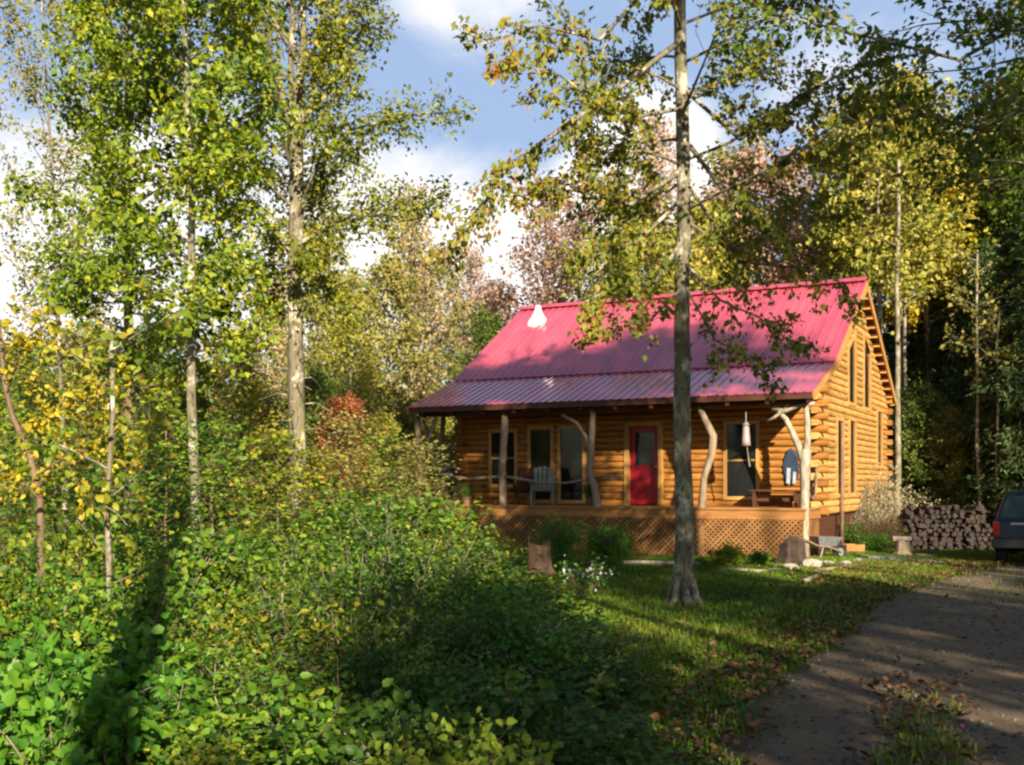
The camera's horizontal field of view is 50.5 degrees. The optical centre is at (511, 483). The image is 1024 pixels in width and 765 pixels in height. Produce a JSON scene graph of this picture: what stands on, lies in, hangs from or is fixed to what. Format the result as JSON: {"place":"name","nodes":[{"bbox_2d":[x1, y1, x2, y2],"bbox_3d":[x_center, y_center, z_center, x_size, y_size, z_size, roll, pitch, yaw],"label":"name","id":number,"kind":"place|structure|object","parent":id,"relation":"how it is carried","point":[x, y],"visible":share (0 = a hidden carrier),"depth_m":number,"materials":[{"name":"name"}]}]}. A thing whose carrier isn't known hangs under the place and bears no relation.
{"place":"outdoors","nodes":[
{"label":"outdoors","id":0,"kind":"place"},
{"bbox_2d":[0,487,1023,764],"bbox_3d":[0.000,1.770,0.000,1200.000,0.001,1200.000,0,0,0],"label":"ground","id":1,"kind":"structure","parent":0,"point":[680,651],"depth_m":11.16,"materials":[{"name":"green plant"}]},
{"bbox_2d":[0,390,88,579],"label":"young tree","id":2,"kind":"object","parent":1,"relation":"on","point":[4,455],"visible":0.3,"depth_m":12.97,"materials":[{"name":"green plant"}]},
{"bbox_2d":[0,361,97,535],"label":"deciduous tree","id":3,"kind":"object","parent":1,"relation":"on","point":[31,405],"visible":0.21,"depth_m":23.79,"materials":[{"name":"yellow plant"}]},
{"bbox_2d":[0,0,122,533],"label":"sparse tree","id":4,"kind":"object","parent":1,"relation":"on","point":[31,69],"visible":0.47,"depth_m":18.81,"materials":[{"name":"green plant"}]},
{"bbox_2d":[0,409,130,575],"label":"young tree","id":5,"kind":"object","parent":1,"relation":"on","point":[46,453],"visible":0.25,"depth_m":11.86,"materials":[{"name":"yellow plant"}]},
{"bbox_2d":[0,513,147,647],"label":"shrub","id":6,"kind":"object","parent":1,"relation":"on","point":[5,585],"visible":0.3,"depth_m":8.20,"materials":[{"name":"green plant"}]},
{"bbox_2d":[25,319,135,517],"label":"deciduous tree","id":7,"kind":"object","parent":1,"relation":"on","point":[75,363],"visible":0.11,"depth_m":32.58,"materials":[{"name":"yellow plant"}]},
{"bbox_2d":[0,294,169,610],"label":"yellow sapling","id":8,"kind":"object","parent":1,"relation":"on","point":[22,340],"visible":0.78,"depth_m":9.20,"materials":[{"name":"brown plant"}]},
{"bbox_2d":[0,539,176,659],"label":"shrub","id":9,"kind":"object","parent":1,"relation":"on","point":[38,594],"visible":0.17,"depth_m":7.77,"materials":[{"name":"green plant"}]},
{"bbox_2d":[23,376,154,558],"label":"young tree","id":10,"kind":"object","parent":1,"relation":"on","point":[89,422],"visible":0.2,"depth_m":14.00,"materials":[{"name":"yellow plant"}]},
{"bbox_2d":[0,607,209,732],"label":"shrub","id":11,"kind":"object","parent":1,"relation":"on","point":[33,659],"visible":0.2,"depth_m":6.16,"materials":[{"name":"green plant"}]},
{"bbox_2d":[0,641,212,764],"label":"shrub","id":12,"kind":"object","parent":1,"relation":"on","point":[101,717],"visible":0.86,"depth_m":5.06,"materials":[{"name":"green plant"}]},
{"bbox_2d":[0,279,214,634],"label":"pale sapling","id":13,"kind":"object","parent":1,"relation":"on","point":[92,514],"visible":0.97,"depth_m":8.18,"materials":[{"name":"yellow plant"}]},
{"bbox_2d":[1,0,237,544],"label":"leafy tree","id":14,"kind":"object","parent":1,"relation":"on","point":[87,11],"visible":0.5,"depth_m":14.90,"materials":[{"name":"green plant"}]},
{"bbox_2d":[2,545,258,709],"bbox_3d":[-2.706,1.252,7.642,1.585,1.618,1.592,0,0,-34],"label":"shrub","id":15,"kind":"object","parent":1,"relation":"on","point":[161,600],"visible":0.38,"depth_m":7.48,"materials":[{"name":"green plant"}]},
{"bbox_2d":[48,425,229,579],"bbox_3d":[-4.062,0.570,11.504,1.772,2.401,1.768,0,0,-43],"label":"young tree","id":16,"kind":"object","parent":1,"relation":"on","point":[149,503],"visible":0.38,"depth_m":11.49,"materials":[{"name":"green plant"}]},
{"bbox_2d":[105,316,205,511],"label":"deciduous tree","id":17,"kind":"object","parent":1,"relation":"on","point":[150,354],"visible":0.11,"depth_m":29.80,"materials":[{"name":"green plant"}]},
{"bbox_2d":[0,501,339,640],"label":"shrub","id":18,"kind":"object","parent":1,"relation":"on","point":[216,565],"visible":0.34,"depth_m":10.06,"materials":[{"name":"green plant"}]},
{"bbox_2d":[41,702,307,764],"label":"shrub","id":19,"kind":"object","parent":1,"relation":"on","point":[202,749],"visible":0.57,"depth_m":4.88,"materials":[{"name":"green plant"}]},
{"bbox_2d":[96,353,261,563],"bbox_3d":[-4.706,-0.012,15.157,2.334,3.565,2.071,0,0,-28],"label":"young tree","id":20,"kind":"object","parent":1,"relation":"on","point":[166,401],"visible":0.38,"depth_m":14.93,"materials":[{"name":"green plant"}]},
{"bbox_2d":[65,0,316,561],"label":"leafy tree","id":21,"kind":"object","parent":1,"relation":"on","point":[224,274],"visible":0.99,"depth_m":13.75,"materials":[{"name":"green plant"}]},
{"bbox_2d":[142,386,240,547],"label":"deciduous tree","id":22,"kind":"object","parent":1,"relation":"on","point":[201,403],"visible":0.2,"depth_m":23.83,"materials":[{"name":"green plant"}]},
{"bbox_2d":[77,629,351,732],"bbox_3d":[-1.928,1.430,6.566,1.862,1.109,1.628,0,0,-1],"label":"shrub","id":23,"kind":"object","parent":1,"relation":"on","point":[213,655],"visible":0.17,"depth_m":6.47,"materials":[{"name":"green plant"}]},
{"bbox_2d":[136,410,294,600],"bbox_3d":[-3.434,0.461,12.515,1.834,2.619,1.604,0,0,36],"label":"young tree","id":24,"kind":"object","parent":1,"relation":"on","point":[211,444],"visible":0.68,"depth_m":12.40,"materials":[{"name":"green plant"}]},
{"bbox_2d":[196,318,287,525],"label":"deciduous tree","id":25,"kind":"object","parent":1,"relation":"on","point":[218,383],"visible":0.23,"depth_m":33.62,"materials":[{"name":"green plant"}]},
{"bbox_2d":[180,375,309,544],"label":"young tree","id":26,"kind":"object","parent":1,"relation":"on","point":[244,405],"visible":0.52,"depth_m":15.95,"materials":[{"name":"green plant"}]},
{"bbox_2d":[230,383,288,528],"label":"deciduous tree","id":27,"kind":"object","parent":1,"relation":"on","point":[269,403],"visible":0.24,"depth_m":25.86,"materials":[{"name":"green plant"}]},
{"bbox_2d":[124,664,396,764],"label":"shrub","id":28,"kind":"object","parent":1,"relation":"on","point":[254,718],"visible":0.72,"depth_m":5.36,"materials":[{"name":"green plant"}]},
{"bbox_2d":[233,262,314,528],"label":"deciduous tree","id":29,"kind":"object","parent":1,"relation":"on","point":[279,330],"visible":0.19,"depth_m":39.79,"materials":[{"name":"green plant"}]},
{"bbox_2d":[208,420,352,585],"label":"young tree","id":30,"kind":"object","parent":1,"relation":"on","point":[279,454],"visible":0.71,"depth_m":13.96,"materials":[{"name":"green plant"}]},
{"bbox_2d":[149,543,466,706],"bbox_3d":[-1.597,1.261,7.787,2.159,1.698,2.440,0,0,-23],"label":"shrub","id":31,"kind":"object","parent":1,"relation":"on","point":[266,617],"visible":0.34,"depth_m":7.45,"materials":[{"name":"green plant"}]},
{"bbox_2d":[270,199,357,457],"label":"deciduous tree","id":32,"kind":"object","parent":1,"relation":"on","point":[308,349],"visible":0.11,"depth_m":37.60,"materials":[{"name":"green plant"}]},
{"bbox_2d":[249,442,381,546],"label":"young tree","id":33,"kind":"object","parent":1,"relation":"on","point":[315,456],"visible":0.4,"depth_m":15.93,"materials":[{"name":"green plant"}]},
{"bbox_2d":[272,360,369,519],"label":"deciduous tree","id":34,"kind":"object","parent":1,"relation":"on","point":[327,384],"visible":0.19,"depth_m":28.71,"materials":[{"name":"green plant"}]},
{"bbox_2d":[163,0,480,536],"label":"forked tree","id":35,"kind":"object","parent":1,"relation":"on","point":[312,190],"visible":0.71,"depth_m":17.28,"materials":[{"name":"green plant"}]},
{"bbox_2d":[172,499,471,616],"bbox_3d":[-2.356,1.173,12.541,3.561,1.990,3.151,0,0,-31],"label":"shrub","id":36,"kind":"object","parent":1,"relation":"on","point":[295,554],"visible":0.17,"depth_m":12.38,"materials":[{"name":"green plant"}]},
{"bbox_2d":[17,539,667,764],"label":"undergrowth","id":37,"kind":"object","parent":1,"relation":"on","point":[629,703],"visible":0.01,"depth_m":7.91,"materials":[{"name":"green plant"}]},
{"bbox_2d":[305,388,384,516],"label":"deciduous tree","id":38,"kind":"object","parent":1,"relation":"on","point":[348,404],"visible":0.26,"depth_m":26.82,"materials":[{"name":"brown plant"}]},
{"bbox_2d":[307,265,395,478],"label":"deciduous tree","id":39,"kind":"object","parent":1,"relation":"on","point":[363,375],"visible":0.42,"depth_m":32.83,"materials":[{"name":"yellow plant"}]},
{"bbox_2d":[241,531,471,625],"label":"shrub","id":40,"kind":"object","parent":1,"relation":"on","point":[356,577],"visible":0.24,"depth_m":10.26,"materials":[{"name":"green plant"}]},
{"bbox_2d":[302,407,413,533],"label":"young tree","id":41,"kind":"object","parent":1,"relation":"on","point":[347,437],"visible":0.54,"depth_m":17.91,"materials":[{"name":"green plant"}]},
{"bbox_2d":[225,624,505,739],"bbox_3d":[-0.917,1.430,6.719,1.768,1.109,1.546,0,0,7],"label":"shrub","id":42,"kind":"object","parent":1,"relation":"on","point":[354,687],"visible":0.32,"depth_m":6.58,"materials":[{"name":"green plant"}]},
{"bbox_2d":[222,540,533,700],"bbox_3d":[-1.118,1.261,7.703,2.153,1.698,2.433,0,0,35],"label":"shrub","id":43,"kind":"object","parent":1,"relation":"on","point":[403,602],"visible":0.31,"depth_m":7.61,"materials":[{"name":"green plant"}]},
{"bbox_2d":[328,424,434,525],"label":"young tree","id":44,"kind":"object","parent":1,"relation":"on","point":[393,450],"visible":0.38,"depth_m":19.93,"materials":[{"name":"green plant"}]},
{"bbox_2d":[263,476,512,573],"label":"shrub","id":45,"kind":"object","parent":1,"relation":"on","point":[388,496],"visible":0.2,"depth_m":14.86,"materials":[{"name":"green plant"}]},
{"bbox_2d":[329,245,447,506],"bbox_3d":[-4.251,-3.124,36.300,4.386,9.794,4.423,0,0,5],"label":"deciduous tree","id":46,"kind":"object","parent":1,"relation":"on","point":[390,267],"visible":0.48,"depth_m":35.64,"materials":[{"name":"green plant"}]},
{"bbox_2d":[255,495,542,615],"bbox_3d":[-1.496,1.149,12.488,3.051,2.072,3.448,0,0,-31],"label":"shrub","id":47,"kind":"object","parent":1,"relation":"on","point":[453,567],"visible":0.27,"depth_m":12.07,"materials":[{"name":"green plant"}]},
{"bbox_2d":[364,172,462,483],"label":"deciduous tree","id":48,"kind":"object","parent":1,"relation":"on","point":[416,248],"visible":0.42,"depth_m":43.55,"materials":[{"name":"green plant"}]},
{"bbox_2d":[324,507,516,589],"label":"shrub","id":49,"kind":"object","parent":1,"relation":"on","point":[457,545],"visible":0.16,"depth_m":14.34,"materials":[{"name":"green plant"}]},
{"bbox_2d":[359,433,483,551],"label":"young tree","id":50,"kind":"object","parent":1,"relation":"on","point":[410,447],"visible":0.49,"depth_m":16.99,"materials":[{"name":"green plant"}]},
{"bbox_2d":[310,647,555,737],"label":"shrub","id":51,"kind":"object","parent":1,"relation":"on","point":[444,686],"visible":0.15,"depth_m":6.54,"materials":[{"name":"green plant"}]},
{"bbox_2d":[394,241,485,466],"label":"deciduous tree","id":52,"kind":"object","parent":1,"relation":"on","point":[456,318],"visible":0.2,"depth_m":45.56,"materials":[{"name":"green plant"}]},
{"bbox_2d":[325,599,576,710],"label":"shrub","id":53,"kind":"object","parent":1,"relation":"on","point":[453,648],"visible":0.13,"depth_m":7.70,"materials":[{"name":"green plant"}]},
{"bbox_2d":[312,674,599,764],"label":"shrub","id":54,"kind":"object","parent":1,"relation":"on","point":[378,724],"visible":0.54,"depth_m":5.14,"materials":[{"name":"green plant"}]},
{"bbox_2d":[357,705,563,764],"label":"bright sapling","id":55,"kind":"object","parent":1,"relation":"on","point":[493,747],"visible":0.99,"depth_m":4.55,"materials":[{"name":"plant"}]},
{"bbox_2d":[430,243,510,443],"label":"deciduous tree","id":56,"kind":"object","parent":1,"relation":"on","point":[472,277],"visible":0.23,"depth_m":51.77,"materials":[{"name":"pink plant"}]},
{"bbox_2d":[445,299,506,498],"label":"deciduous tree","id":57,"kind":"object","parent":1,"relation":"on","point":[487,328],"visible":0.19,"depth_m":39.67,"materials":[{"name":"green plant"}]},
{"bbox_2d":[437,272,529,500],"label":"deciduous tree","id":58,"kind":"object","parent":1,"relation":"on","point":[491,293],"visible":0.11,"depth_m":49.45,"materials":[{"name":"pink plant"}]},
{"bbox_2d":[398,561,576,619],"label":"shrub","id":59,"kind":"object","parent":1,"relation":"on","point":[513,583],"visible":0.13,"depth_m":12.26,"materials":[{"name":"green plant"}]},
{"bbox_2d":[0,291,1010,507],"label":"distant woods","id":60,"kind":"object","parent":1,"relation":"on","point":[79,326],"visible":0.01,"depth_m":71.14,"materials":[{"name":"green plant"}]},
{"bbox_2d":[397,661,636,764],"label":"shrub","id":61,"kind":"object","parent":1,"relation":"on","point":[570,690],"visible":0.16,"depth_m":6.12,"materials":[{"name":"green plant"}]},
{"bbox_2d":[402,562,634,708],"bbox_3d":[0.032,1.339,8.528,1.929,1.405,2.206,0,0,-2],"label":"shrub","id":62,"kind":"object","parent":1,"relation":"on","point":[520,628],"visible":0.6,"depth_m":8.31,"materials":[{"name":"green plant"}]},
{"bbox_2d":[488,170,587,329],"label":"deciduous tree","id":63,"kind":"object","parent":1,"relation":"on","point":[545,294],"visible":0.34,"depth_m":45.65,"materials":[{"name":"pink plant"}]},
{"bbox_2d":[528,511,597,568],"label":"shrub","id":64,"kind":"object","parent":1,"relation":"on","point":[564,542],"visible":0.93,"depth_m":22.31,"materials":[{"name":"green plant"}]},
{"bbox_2d":[420,685,714,764],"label":"shrub","id":65,"kind":"object","parent":1,"relation":"on","point":[566,726],"visible":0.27,"depth_m":5.20,"materials":[{"name":"green plant"}]},
{"bbox_2d":[483,634,693,718],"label":"shrub","id":66,"kind":"object","parent":1,"relation":"on","point":[594,666],"visible":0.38,"depth_m":8.29,"materials":[{"name":"green plant"}]},
{"bbox_2d":[545,157,645,302],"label":"deciduous tree","id":67,"kind":"object","parent":1,"relation":"on","point":[605,178],"visible":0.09,"depth_m":43.98,"materials":[{"name":"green plant"}]},
{"bbox_2d":[583,519,641,566],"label":"shrub","id":68,"kind":"object","parent":1,"relation":"on","point":[609,547],"visible":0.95,"depth_m":22.49,"materials":[{"name":"green plant"}]},
{"bbox_2d":[539,700,737,764],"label":"shrub","id":69,"kind":"object","parent":1,"relation":"on","point":[631,743],"visible":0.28,"depth_m":6.22,"materials":[{"name":"green plant"}]},
{"bbox_2d":[590,203,692,492],"bbox_3d":[5.123,-4.294,40.061,5.481,12.136,5.435,0,0,21],"label":"deciduous tree","id":70,"kind":"object","parent":1,"relation":"on","point":[640,258],"visible":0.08,"depth_m":39.53,"materials":[{"name":"green plant"}]},
{"bbox_2d":[406,276,896,558],"bbox_3d":[4.690,-1.996,32.206,11.078,7.544,11.842,0,0,28],"label":"log cabin","id":71,"kind":"object","parent":1,"relation":"on","point":[531,386],"visible":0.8,"depth_m":28.44,"materials":[{"name":"brown"}]},
{"bbox_2d":[488,428,517,486],"bbox_3d":[-0.228,-0.705,30.214,0.910,1.630,0.172,0,0,28],"label":"window","id":72,"kind":"structure","parent":71,"relation":"in","point":[493,438],"depth_m":30.24,"materials":[{"name":"beige"}]},
{"bbox_2d":[527,426,555,502],"bbox_3d":[0.803,-0.515,29.663,0.792,2.110,0.172,0,0,28],"label":"window","id":73,"kind":"structure","parent":71,"relation":"in","point":[540,444],"depth_m":29.63,"materials":[{"name":"black"}]},
{"bbox_2d":[557,425,585,503],"bbox_3d":[1.626,-0.515,29.222,0.833,2.110,0.172,0,0,28],"label":"window","id":74,"kind":"structure","parent":71,"relation":"in","point":[571,446],"depth_m":29.19,"materials":[{"name":"black"}]},
{"bbox_2d":[631,426,657,503],"bbox_3d":[3.439,-0.475,28.231,0.792,2.030,0.170,0,0,28],"label":"door","id":75,"kind":"structure","parent":71,"relation":"in","point":[644,439],"depth_m":28.27,"materials":[{"name":"red paint"}]},
{"bbox_2d":[723,420,760,499],"bbox_3d":[5.729,-0.580,27.028,0.917,1.980,0.172,0,0,28],"label":"window","id":76,"kind":"structure","parent":71,"relation":"in","point":[738,478],"depth_m":27.01,"materials":[{"name":"black glass"}]},
{"bbox_2d":[614,105,699,292],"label":"deciduous tree","id":77,"kind":"object","parent":1,"relation":"on","point":[662,162],"visible":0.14,"depth_m":51.50,"materials":[{"name":"pink plant"}]},
{"bbox_2d":[418,0,937,608],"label":"front tree","id":78,"kind":"object","parent":1,"relation":"on","point":[626,208],"visible":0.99,"depth_m":14.96,"materials":[{"name":"green plant"}]},
{"bbox_2d":[640,182,764,293],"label":"deciduous tree","id":79,"kind":"object","parent":1,"relation":"on","point":[707,272],"visible":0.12,"depth_m":41.24,"materials":[{"name":"yellow plant"}]},
{"bbox_2d":[508,555,1023,764],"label":"fallen leaves","id":80,"kind":"object","parent":1,"relation":"on","point":[777,691],"depth_m":9.77,"materials":[{"name":"brown plant"}]},
{"bbox_2d":[690,131,890,364],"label":"deciduous tree","id":81,"kind":"object","parent":1,"relation":"on","point":[760,156],"visible":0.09,"depth_m":45.55,"materials":[{"name":"brown plant"}]},
{"bbox_2d":[740,214,845,285],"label":"deciduous tree","id":82,"kind":"object","parent":1,"relation":"on","point":[771,274],"visible":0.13,"depth_m":39.74,"materials":[{"name":"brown plant"}]},
{"bbox_2d":[710,0,1023,283],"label":"overhanging tree","id":83,"kind":"object","parent":1,"relation":"on","point":[1008,18],"visible":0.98,"depth_m":13.08,"materials":[{"name":"green plant"}]},
{"bbox_2d":[831,149,918,336],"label":"birch","id":84,"kind":"object","parent":1,"relation":"on","point":[878,291],"visible":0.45,"depth_m":36.94,"materials":[{"name":"yellow plant"}]},
{"bbox_2d":[793,69,966,309],"bbox_3d":[12.514,-6.328,38.133,5.341,16.210,6.264,0,0,2],"label":"deciduous tree","id":85,"kind":"object","parent":1,"relation":"on","point":[860,263],"visible":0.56,"depth_m":37.05,"materials":[{"name":"yellow plant"}]},
{"bbox_2d":[853,461,940,545],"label":"hydrangea","id":86,"kind":"object","parent":1,"relation":"on","point":[883,489],"visible":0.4,"depth_m":30.30,"materials":[{"name":"brown plant"}]},
{"bbox_2d":[857,151,937,524],"bbox_3d":[12.737,-4.625,35.925,2.524,12.799,2.771,0,0,-44],"label":"birch","id":87,"kind":"object","parent":1,"relation":"on","point":[898,262],"visible":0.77,"depth_m":35.94,"materials":[{"name":"green plant"}]},
{"bbox_2d":[804,48,999,512],"bbox_3d":[14.155,-6.996,40.031,6.782,17.548,5.782,0,0,-5],"label":"deciduous tree","id":88,"kind":"object","parent":1,"relation":"on","point":[932,267],"visible":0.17,"depth_m":38.85,"materials":[{"name":"green plant"}]},
{"bbox_2d":[884,283,958,519],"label":"spruce","id":89,"kind":"object","parent":1,"relation":"on","point":[916,342],"visible":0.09,"depth_m":42.67,"materials":[{"name":"green plant"}]},
{"bbox_2d":[850,144,996,496],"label":"deciduous tree","id":90,"kind":"object","parent":1,"relation":"on","point":[910,319],"visible":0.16,"depth_m":40.29,"materials":[{"name":"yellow plant"}]},
{"bbox_2d":[887,376,963,517],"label":"deciduous tree","id":91,"kind":"object","parent":1,"relation":"on","point":[916,391],"visible":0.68,"depth_m":36.68,"materials":[{"name":"green plant"}]},
{"bbox_2d":[919,401,979,528],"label":"deciduous tree","id":92,"kind":"object","parent":1,"relation":"on","point":[952,415],"visible":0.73,"depth_m":35.88,"materials":[{"name":"green plant"}]},
{"bbox_2d":[908,249,1022,526],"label":"spruce","id":93,"kind":"object","parent":1,"relation":"on","point":[944,359],"visible":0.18,"depth_m":39.92,"materials":[{"name":"green plant"}]},
{"bbox_2d":[919,236,1023,533],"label":"spruce","id":94,"kind":"object","parent":1,"relation":"on","point":[984,249],"visible":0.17,"depth_m":37.87,"materials":[{"name":"green plant"}]},
{"bbox_2d":[930,236,1023,526],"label":"birch","id":95,"kind":"object","parent":1,"relation":"on","point":[965,290],"visible":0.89,"depth_m":33.97,"materials":[{"name":"green plant"}]},
{"bbox_2d":[933,225,1023,527],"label":"spruce","id":96,"kind":"object","parent":1,"relation":"on","point":[971,497],"visible":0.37,"depth_m":34.84,"materials":[{"name":"green plant"}]},
{"bbox_2d":[938,96,1022,286],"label":"deciduous tree","id":97,"kind":"object","parent":1,"relation":"on","point":[996,155],"visible":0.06,"depth_m":40.92,"materials":[{"name":"green plant"}]},
{"bbox_2d":[951,291,1023,509],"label":"birch","id":98,"kind":"object","parent":1,"relation":"on","point":[996,353],"visible":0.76,"depth_m":33.47,"materials":[{"name":"green plant"}]},
{"bbox_2d":[954,42,1023,284],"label":"deciduous tree","id":99,"kind":"object","parent":1,"relation":"on","point":[1005,204],"visible":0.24,"depth_m":39.71,"materials":[{"name":"green plant"}]},
{"bbox_2d":[962,200,1023,523],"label":"spruce","id":100,"kind":"object","parent":1,"relation":"on","point":[1011,441],"visible":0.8,"depth_m":33.08,"materials":[{"name":"green plant"}]},
{"bbox_2d":[0,0,1023,486],"label":"sky","id":101,"kind":"structure","parent":0,"point":[426,48],"materials":[{"name":"blue"}]},
{"bbox_2d":[700,561,1023,764],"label":"driveway","id":102,"kind":"structure","parent":0,"point":[798,740],"depth_m":9.68,"materials":[{"name":"grey gravel"}]},
{"bbox_2d":[991,491,1023,563],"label":"parked car","id":103,"kind":"object","parent":102,"relation":"on","point":[1008,528],"visible":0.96,"depth_m":23.07,"materials":[{"name":"blue paint"}]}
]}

